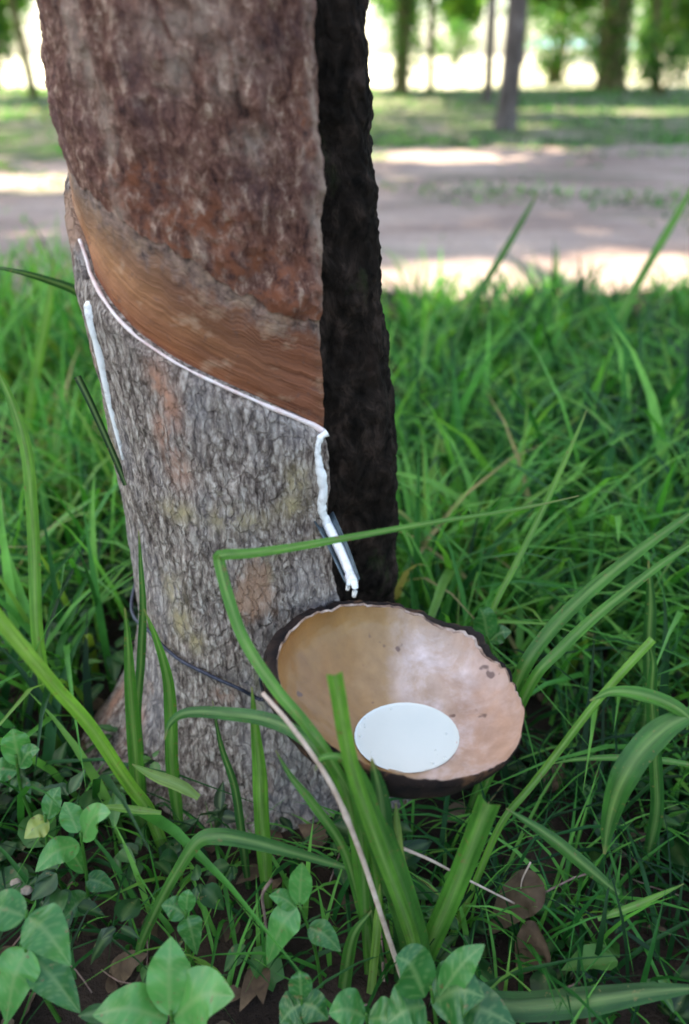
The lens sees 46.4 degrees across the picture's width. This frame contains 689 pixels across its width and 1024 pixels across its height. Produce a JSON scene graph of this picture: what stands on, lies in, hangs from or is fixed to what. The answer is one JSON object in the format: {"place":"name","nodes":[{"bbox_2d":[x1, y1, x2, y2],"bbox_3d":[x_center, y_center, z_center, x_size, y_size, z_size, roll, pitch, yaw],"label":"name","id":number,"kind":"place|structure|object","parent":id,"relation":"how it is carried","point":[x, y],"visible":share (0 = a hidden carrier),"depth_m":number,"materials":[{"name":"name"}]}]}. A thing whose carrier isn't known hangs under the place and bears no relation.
{"place":"outdoors","nodes":[
{"label":"outdoors","id":0,"kind":"place"},
{"bbox_2d":[1,0,682,55],"label":"sky","id":1,"kind":"structure","parent":0,"point":[376,41],"materials":[{"name":"white"}]},
{"bbox_2d":[0,86,688,1023],"bbox_3d":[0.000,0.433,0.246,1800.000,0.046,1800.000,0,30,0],"label":"ground","id":2,"kind":"structure","parent":0,"point":[430,124],"depth_m":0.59,"materials":[{"name":"green plant"}]},
{"bbox_2d":[0,0,20,89],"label":"shrub","id":3,"kind":"object","parent":2,"relation":"on","point":[8,31],"visible":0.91,"depth_m":12.72,"materials":[{"name":"green plant"}]},
{"bbox_2d":[10,878,20,886],"bbox_3d":[-0.199,0.224,0.486,0.007,0.005,0.005,0,30,0],"label":"pebble","id":4,"kind":"object","parent":2,"relation":"on","point":[14,881],"visible":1,"depth_m":0.48,"materials":[{"name":"stone"}]},
{"bbox_2d":[0,729,43,847],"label":"weed","id":5,"kind":"object","parent":2,"relation":"on","point":[18,749],"visible":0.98,"depth_m":0.50,"materials":[{"name":"green plant"}]},
{"bbox_2d":[7,0,38,98],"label":"rubber tree","id":6,"kind":"object","parent":2,"relation":"on","point":[23,49],"visible":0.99,"depth_m":10.54,"materials":[{"name":"brown plant"}]},
{"bbox_2d":[20,885,32,894],"bbox_3d":[-0.191,0.228,0.484,0.007,0.005,0.006,0,30,0],"label":"pebble","id":7,"kind":"object","parent":2,"relation":"on","point":[27,890],"visible":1,"depth_m":0.48,"materials":[{"name":"stone"}]},
{"bbox_2d":[0,373,61,750],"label":"grass blade","id":8,"kind":"object","parent":2,"relation":"on","point":[32,525],"depth_m":0.56,"materials":[{"name":"green plant"}]},
{"bbox_2d":[0,267,76,296],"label":"grass blade","id":9,"kind":"object","parent":2,"relation":"on","point":[63,285],"depth_m":0.60,"materials":[{"name":"green plant"}]},
{"bbox_2d":[24,259,53,478],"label":"grass blade","id":10,"kind":"object","parent":2,"relation":"on","point":[39,352],"depth_m":0.96,"materials":[{"name":"green plant"}]},
{"bbox_2d":[0,888,80,1023],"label":"weed","id":11,"kind":"object","parent":2,"relation":"on","point":[38,962],"visible":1,"depth_m":0.43,"materials":[{"name":"green plant"}]},
{"bbox_2d":[24,787,65,889],"bbox_3d":[-0.181,0.218,0.503,0.013,0.109,0.027,19,35,30],"label":"weed","id":12,"kind":"object","parent":2,"relation":"on","point":[38,825],"visible":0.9,"depth_m":0.48,"materials":[{"name":"green plant"}]},
{"bbox_2d":[35,802,114,918],"bbox_3d":[-0.158,0.219,0.490,0.048,0.124,0.027,-6,30,-10],"label":"weed","id":13,"kind":"object","parent":2,"relation":"on","point":[68,851],"visible":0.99,"depth_m":0.48,"materials":[{"name":"green plant"}]},
{"bbox_2d":[0,609,167,849],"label":"grass blade","id":14,"kind":"object","parent":2,"relation":"on","point":[45,674],"depth_m":0.44,"materials":[{"name":"green plant"}]},
{"bbox_2d":[74,375,126,485],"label":"grass blade","id":15,"kind":"object","parent":2,"relation":"on","point":[82,386],"depth_m":0.51,"materials":[{"name":"green plant"}]},
{"bbox_2d":[109,950,147,984],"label":"dead leaf","id":16,"kind":"object","parent":2,"relation":"on","point":[122,970],"visible":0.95,"depth_m":0.49,"materials":[{"name":"brown plant"}]},
{"bbox_2d":[105,804,161,814],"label":"grass blade","id":17,"kind":"object","parent":2,"relation":"on","point":[132,808],"depth_m":0.49,"materials":[{"name":"green plant"}]},
{"bbox_2d":[124,608,149,838],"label":"grass blade","id":18,"kind":"object","parent":2,"relation":"on","point":[134,741],"depth_m":0.50,"materials":[{"name":"green plant"}]},
{"bbox_2d":[135,531,146,794],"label":"grass blade","id":19,"kind":"object","parent":2,"relation":"on","point":[141,656],"depth_m":0.52,"materials":[{"name":"green plant"}]},
{"bbox_2d":[143,609,182,824],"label":"grass blade","id":20,"kind":"object","parent":2,"relation":"on","point":[171,742],"depth_m":0.50,"materials":[{"name":"green plant"}]},
{"bbox_2d":[92,937,234,1023],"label":"weed","id":21,"kind":"object","parent":2,"relation":"on","point":[176,988],"visible":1,"depth_m":0.42,"materials":[{"name":"green plant"}]},
{"bbox_2d":[132,764,200,799],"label":"grass blade","id":22,"kind":"object","parent":2,"relation":"on","point":[181,786],"depth_m":0.48,"materials":[{"name":"green plant"}]},
{"bbox_2d":[161,889,201,966],"bbox_3d":[-0.092,0.254,0.468,0.022,0.092,0.015,0,30,0],"label":"weed","id":23,"kind":"object","parent":2,"relation":"on","point":[179,908],"visible":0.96,"depth_m":0.45,"materials":[{"name":"green plant"}]},
{"bbox_2d":[36,0,411,833],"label":"rubber tree","id":24,"kind":"object","parent":2,"relation":"on","point":[220,202],"visible":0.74,"depth_m":0.45,"materials":[{"name":"brown plant"}]},
{"bbox_2d":[130,585,264,701],"bbox_3d":[-0.110,0.081,0.562,0.048,0.071,0.228,-19,35,-30],"label":"tie wire","id":25,"kind":"object","parent":24,"relation":"attached to","point":[193,667],"visible":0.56,"depth_m":0.55,"materials":[{"name":"grey metal"}]},
{"bbox_2d":[314,512,359,597],"bbox_3d":[-0.003,0.025,0.485,0.015,0.025,0.061,-11,31,-19],"label":"tapping spout","id":26,"kind":"object","parent":24,"relation":"attached to","point":[341,554],"visible":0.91,"depth_m":0.48,"materials":[{"name":"metal"}]},
{"bbox_2d":[262,600,524,798],"bbox_3d":[0.029,0.111,0.484,0.156,0.069,0.151,0,30,0],"label":"coconut cup","id":27,"kind":"object","parent":24,"relation":"attached to","point":[378,654],"visible":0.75,"depth_m":0.51,"materials":[{"name":"beige wood"}]},
{"bbox_2d":[354,703,458,772],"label":"latex pool","id":28,"kind":"structure","parent":27,"relation":"in","point":[408,737],"depth_m":0.49,"materials":[{"name":"white liquid"}]},
{"bbox_2d":[212,701,250,889],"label":"grass blade","id":29,"kind":"object","parent":2,"relation":"on","point":[238,811],"depth_m":0.50,"materials":[{"name":"green plant"}]},
{"bbox_2d":[135,828,370,971],"bbox_3d":[-0.057,0.234,0.476,0.145,0.124,0.013,-1,30,-2],"label":"grass blade","id":30,"kind":"object","parent":2,"relation":"on","point":[197,842],"depth_m":0.45,"materials":[{"name":"green plant"}]},
{"bbox_2d":[251,687,271,908],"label":"grass blade","id":31,"kind":"object","parent":2,"relation":"on","point":[261,804],"depth_m":0.48,"materials":[{"name":"green plant"}]},
{"bbox_2d":[261,878,272,937],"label":"dry twig","id":32,"kind":"object","parent":2,"relation":"on","point":[268,883],"visible":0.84,"depth_m":0.48,"materials":[{"name":"wood"}]},
{"bbox_2d":[164,706,386,972],"bbox_3d":[-0.036,0.195,0.469,0.136,0.200,0.015,12,32,20],"label":"grass blade","id":33,"kind":"object","parent":2,"relation":"on","point":[266,719],"depth_m":0.44,"materials":[{"name":"green plant"}]},
{"bbox_2d":[279,971,327,1023],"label":"weed","id":34,"kind":"object","parent":2,"relation":"on","point":[311,1007],"visible":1,"depth_m":0.43,"materials":[{"name":"green plant"}]},
{"bbox_2d":[266,862,340,987],"bbox_3d":[-0.024,0.246,0.462,0.043,0.120,0.016,-2,30,-4],"label":"weed","id":35,"kind":"object","parent":2,"relation":"on","point":[284,923],"visible":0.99,"depth_m":0.45,"materials":[{"name":"green plant"}]},
{"bbox_2d":[275,750,380,975],"bbox_3d":[-0.007,0.210,0.458,0.063,0.184,0.007,7,30,13],"label":"grass blade","id":36,"kind":"object","parent":2,"relation":"on","point":[323,817],"depth_m":0.43,"materials":[{"name":"green plant"}]},
{"bbox_2d":[261,692,399,976],"bbox_3d":[-0.002,0.198,0.440,0.090,0.224,0.014,10,31,17],"label":"dry stalk","id":37,"kind":"object","parent":2,"relation":"on","point":[342,807],"visible":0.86,"depth_m":0.41,"materials":[{"name":"plant"}]},
{"bbox_2d":[295,710,371,965],"bbox_3d":[-0.002,0.196,0.446,0.046,0.221,0.010,0,30,0],"label":"grass blade","id":38,"kind":"object","parent":2,"relation":"on","point":[343,793],"depth_m":0.42,"materials":[{"name":"green plant"}]},
{"bbox_2d":[315,753,368,974],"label":"grass blade","id":39,"kind":"object","parent":2,"relation":"on","point":[364,894],"depth_m":0.44,"materials":[{"name":"green plant"}]},
{"bbox_2d":[0,528,688,1023],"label":"ground cover","id":40,"kind":"object","parent":2,"relation":"on","point":[50,892],"visible":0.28,"depth_m":0.54,"materials":[{"name":"green plant"}]},
{"bbox_2d":[0,550,688,1017],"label":"straw","id":41,"kind":"object","parent":2,"relation":"on","point":[382,940],"visible":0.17,"depth_m":0.51,"materials":[{"name":"plant"}]},
{"bbox_2d":[0,80,688,149],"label":"turf","id":42,"kind":"structure","parent":2,"relation":"on","point":[458,107],"depth_m":8.85,"materials":[{"name":"green plant"}]},
{"bbox_2d":[0,471,688,1023],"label":"leaf litter","id":43,"kind":"object","parent":2,"relation":"on","point":[248,991],"visible":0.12,"depth_m":0.53,"materials":[{"name":"plant"}]},
{"bbox_2d":[338,911,371,988],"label":"grass blade","id":44,"kind":"object","parent":2,"relation":"on","point":[347,960],"depth_m":0.47,"materials":[{"name":"green plant"}]},
{"bbox_2d":[328,988,389,1023],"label":"weed","id":45,"kind":"object","parent":2,"relation":"on","point":[347,1006],"visible":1,"depth_m":0.43,"materials":[{"name":"green plant"}]},
{"bbox_2d":[326,672,420,944],"bbox_3d":[0.021,0.186,0.427,0.057,0.263,0.004,0,30,0],"label":"grass blade","id":46,"kind":"object","parent":2,"relation":"on","point":[336,685],"depth_m":0.40,"materials":[{"name":"green plant"}]},
{"bbox_2d":[366,884,381,994],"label":"grass blade","id":47,"kind":"object","parent":2,"relation":"on","point":[375,950],"depth_m":0.47,"materials":[{"name":"green plant"}]},
{"bbox_2d":[370,758,399,981],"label":"grass blade","id":48,"kind":"object","parent":2,"relation":"on","point":[380,789],"depth_m":0.41,"materials":[{"name":"green plant"}]},
{"bbox_2d":[345,764,430,990],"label":"grass blade","id":49,"kind":"object","parent":2,"relation":"on","point":[398,859],"depth_m":0.43,"materials":[{"name":"green plant"}]},
{"bbox_2d":[213,495,578,973],"bbox_3d":[0.053,0.140,0.479,0.225,0.286,0.092,-10,31,-18],"label":"grass blade","id":50,"kind":"object","parent":2,"relation":"on","point":[290,706],"depth_m":0.42,"materials":[{"name":"green plant"}]},
{"bbox_2d":[393,803,408,869],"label":"grass blade","id":51,"kind":"object","parent":2,"relation":"on","point":[397,828],"depth_m":0.43,"materials":[{"name":"green plant"}]},
{"bbox_2d":[387,0,418,95],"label":"rubber tree","id":52,"kind":"object","parent":2,"relation":"on","point":[403,18],"visible":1,"depth_m":11.37,"materials":[{"name":"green plant"}]},
{"bbox_2d":[422,0,440,94],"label":"rubber tree","id":53,"kind":"object","parent":2,"relation":"on","point":[432,29],"visible":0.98,"depth_m":11.73,"materials":[{"name":"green plant"}]},
{"bbox_2d":[387,943,515,1023],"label":"weed","id":54,"kind":"object","parent":2,"relation":"on","point":[459,990],"visible":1,"depth_m":0.42,"materials":[{"name":"green plant"}]},
{"bbox_2d":[403,847,514,903],"bbox_3d":[0.069,0.216,0.474,0.074,0.068,0.002,-5,30,-8],"label":"dry twig","id":55,"kind":"object","parent":2,"relation":"on","point":[440,865],"visible":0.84,"depth_m":0.46,"materials":[{"name":"wood"}]},
{"bbox_2d":[426,795,500,961],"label":"grass blade","id":56,"kind":"object","parent":2,"relation":"on","point":[468,854],"depth_m":0.45,"materials":[{"name":"green plant"}]},
{"bbox_2d":[481,0,496,104],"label":"rubber tree","id":57,"kind":"object","parent":2,"relation":"on","point":[487,97],"visible":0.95,"depth_m":9.22,"materials":[{"name":"brown plant"}]},
{"bbox_2d":[473,607,511,654],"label":"weed","id":58,"kind":"object","parent":2,"relation":"on","point":[487,626],"visible":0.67,"depth_m":0.58,"materials":[{"name":"green plant"}]},
{"bbox_2d":[448,191,538,364],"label":"grass blade","id":59,"kind":"object","parent":2,"relation":"on","point":[489,275],"depth_m":1.33,"materials":[{"name":"green plant"}]},
{"bbox_2d":[492,0,527,130],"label":"rubber tree","id":60,"kind":"object","parent":2,"relation":"on","point":[506,116],"visible":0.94,"depth_m":5.86,"materials":[{"name":"grey plant"}]},
{"bbox_2d":[487,869,544,934],"bbox_3d":[0.110,0.248,0.504,0.030,0.057,0.019,17,34,28],"label":"dead leaf","id":61,"kind":"object","parent":2,"relation":"on","point":[533,878],"visible":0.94,"depth_m":0.50,"materials":[{"name":"brown plant"}]},
{"bbox_2d":[520,862,530,888],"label":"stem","id":62,"kind":"object","parent":61,"relation":"on","point":[529,864],"visible":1,"depth_m":0.49,"materials":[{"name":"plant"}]},
{"bbox_2d":[515,920,550,973],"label":"dead leaf","id":63,"kind":"object","parent":2,"relation":"on","point":[536,940],"visible":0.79,"depth_m":0.49,"materials":[{"name":"brown plant"}]},
{"bbox_2d":[490,410,586,611],"bbox_3d":[0.137,0.066,0.631,0.009,0.262,0.164,23,37,35],"label":"grass blade","id":64,"kind":"object","parent":2,"relation":"on","point":[525,544],"depth_m":0.61,"materials":[{"name":"green plant"}]},
{"bbox_2d":[449,636,655,934],"bbox_3d":[0.120,0.177,0.491,0.120,0.218,0.008,-12,32,-20],"label":"grass blade","id":65,"kind":"object","parent":2,"relation":"on","point":[622,672],"depth_m":0.48,"materials":[{"name":"green plant"}]},
{"bbox_2d":[506,808,620,895],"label":"grass blade","id":66,"kind":"object","parent":2,"relation":"on","point":[574,856],"depth_m":0.47,"materials":[{"name":"green plant"}]},
{"bbox_2d":[465,511,688,813],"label":"grass blade","id":67,"kind":"object","parent":2,"relation":"on","point":[566,613],"depth_m":0.53,"materials":[{"name":"green plant"}]},
{"bbox_2d":[467,543,688,823],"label":"grass blade","id":68,"kind":"object","parent":2,"relation":"on","point":[566,643],"depth_m":0.52,"materials":[{"name":"green plant"}]},
{"bbox_2d":[494,982,688,1022],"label":"grass blade","id":69,"kind":"object","parent":2,"relation":"on","point":[531,1007],"depth_m":0.44,"materials":[{"name":"green plant"}]},
{"bbox_2d":[589,0,637,91],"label":"rubber tree","id":70,"kind":"object","parent":2,"relation":"on","point":[614,30],"visible":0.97,"depth_m":12.73,"materials":[{"name":"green plant"}]},
{"bbox_2d":[554,754,688,766],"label":"grass blade","id":71,"kind":"object","parent":2,"relation":"on","point":[614,757],"depth_m":0.53,"materials":[{"name":"green plant"}]},
{"bbox_2d":[590,686,688,717],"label":"grass blade","id":72,"kind":"object","parent":2,"relation":"on","point":[664,701],"depth_m":0.45,"materials":[{"name":"green plant"}]},
{"bbox_2d":[597,884,683,920],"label":"grass blade","id":73,"kind":"object","parent":2,"relation":"on","point":[635,905],"depth_m":0.47,"materials":[{"name":"green plant"}]},
{"bbox_2d":[596,190,688,371],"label":"grass blade","id":74,"kind":"object","parent":2,"relation":"on","point":[645,270],"depth_m":1.32,"materials":[{"name":"green plant"}]},
{"bbox_2d":[601,707,688,853],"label":"grass blade","id":75,"kind":"object","parent":2,"relation":"on","point":[647,744],"depth_m":0.45,"materials":[{"name":"green plant"}]},
{"bbox_2d":[636,561,656,732],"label":"grass blade","id":76,"kind":"object","parent":2,"relation":"on","point":[650,618],"depth_m":0.58,"materials":[{"name":"green plant"}]},
{"bbox_2d":[643,641,663,867],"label":"grass blade","id":77,"kind":"object","parent":2,"relation":"on","point":[656,815],"depth_m":0.52,"materials":[{"name":"green plant"}]},
{"bbox_2d":[622,20,688,94],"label":"shrub","id":78,"kind":"object","parent":2,"relation":"on","point":[654,67],"visible":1,"depth_m":11.71,"materials":[{"name":"green plant"}]},
{"bbox_2d":[647,0,669,90],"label":"rubber tree","id":79,"kind":"object","parent":2,"relation":"on","point":[656,20],"visible":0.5,"depth_m":12.66,"materials":[{"name":"green plant"}]},
{"bbox_2d":[0,144,688,302],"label":"dirt track","id":80,"kind":"structure","parent":0,"point":[623,237],"depth_m":2.88,"materials":[{"name":"beige soil"}]},
{"bbox_2d":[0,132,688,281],"bbox_3d":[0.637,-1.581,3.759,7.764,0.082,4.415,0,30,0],"label":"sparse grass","id":81,"kind":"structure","parent":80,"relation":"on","point":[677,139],"depth_m":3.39,"materials":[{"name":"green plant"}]},
{"bbox_2d":[0,56,688,88],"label":"field","id":82,"kind":"structure","parent":0,"point":[470,72],"depth_m":21.76,"materials":[{"name":"white"}]},
{"bbox_2d":[2,0,38,61],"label":"broadleaf tree","id":83,"kind":"object","parent":82,"relation":"on","point":[23,5],"visible":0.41,"depth_m":63.64,"materials":[{"name":"green plant"}]},
{"bbox_2d":[377,0,427,74],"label":"shrub","id":84,"kind":"object","parent":82,"relation":"on","point":[417,40],"visible":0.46,"depth_m":20.49,"materials":[{"name":"green plant"}]},
{"bbox_2d":[369,0,441,29],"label":"broadleaf tree","id":85,"kind":"object","parent":82,"relation":"on","point":[377,4],"visible":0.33,"depth_m":33.42,"materials":[{"name":"green plant"}]},
{"bbox_2d":[424,16,483,65],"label":"shrub","id":86,"kind":"object","parent":82,"relation":"on","point":[463,40],"visible":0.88,"depth_m":39.55,"materials":[{"name":"green plant"}]},
{"bbox_2d":[428,0,486,62],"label":"broadleaf tree","id":87,"kind":"object","parent":82,"relation":"on","point":[469,11],"visible":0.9,"depth_m":48.50,"materials":[{"name":"green plant"}]},
{"bbox_2d":[476,0,570,64],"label":"broadleaf tree","id":88,"kind":"object","parent":82,"relation":"on","point":[527,26],"visible":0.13,"depth_m":44.51,"materials":[{"name":"green plant"}]},
{"bbox_2d":[521,2,590,84],"bbox_3d":[3.915,-8.810,15.175,1.278,1.420,0.990,0,30,0],"label":"shrub","id":89,"kind":"object","parent":82,"relation":"on","point":[553,70],"visible":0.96,"depth_m":15.07,"materials":[{"name":"green plant"}]},
{"bbox_2d":[530,3,594,35],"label":"broadleaf tree","id":90,"kind":"object","parent":82,"relation":"on","point":[555,17],"visible":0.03,"depth_m":59.72,"materials":[{"name":"green plant"}]},
{"bbox_2d":[526,0,600,81],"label":"shrub","id":91,"kind":"object","parent":82,"relation":"on","point":[583,6],"visible":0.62,"depth_m":16.01,"materials":[{"name":"green plant"}]},
{"bbox_2d":[527,38,635,62],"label":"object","id":92,"kind":"structure","parent":82,"relation":"on","point":[579,59],"depth_m":52.73,"materials":[{"name":"white"}]},
{"bbox_2d":[594,0,676,72],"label":"shrub","id":93,"kind":"object","parent":82,"relation":"on","point":[635,15],"visible":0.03,"depth_m":21.18,"materials":[{"name":"green plant"}]},
{"bbox_2d":[626,0,688,79],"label":"shrub","id":94,"kind":"object","parent":82,"relation":"on","point":[672,9],"visible":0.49,"depth_m":16.99,"materials":[{"name":"green plant"}]}
]}

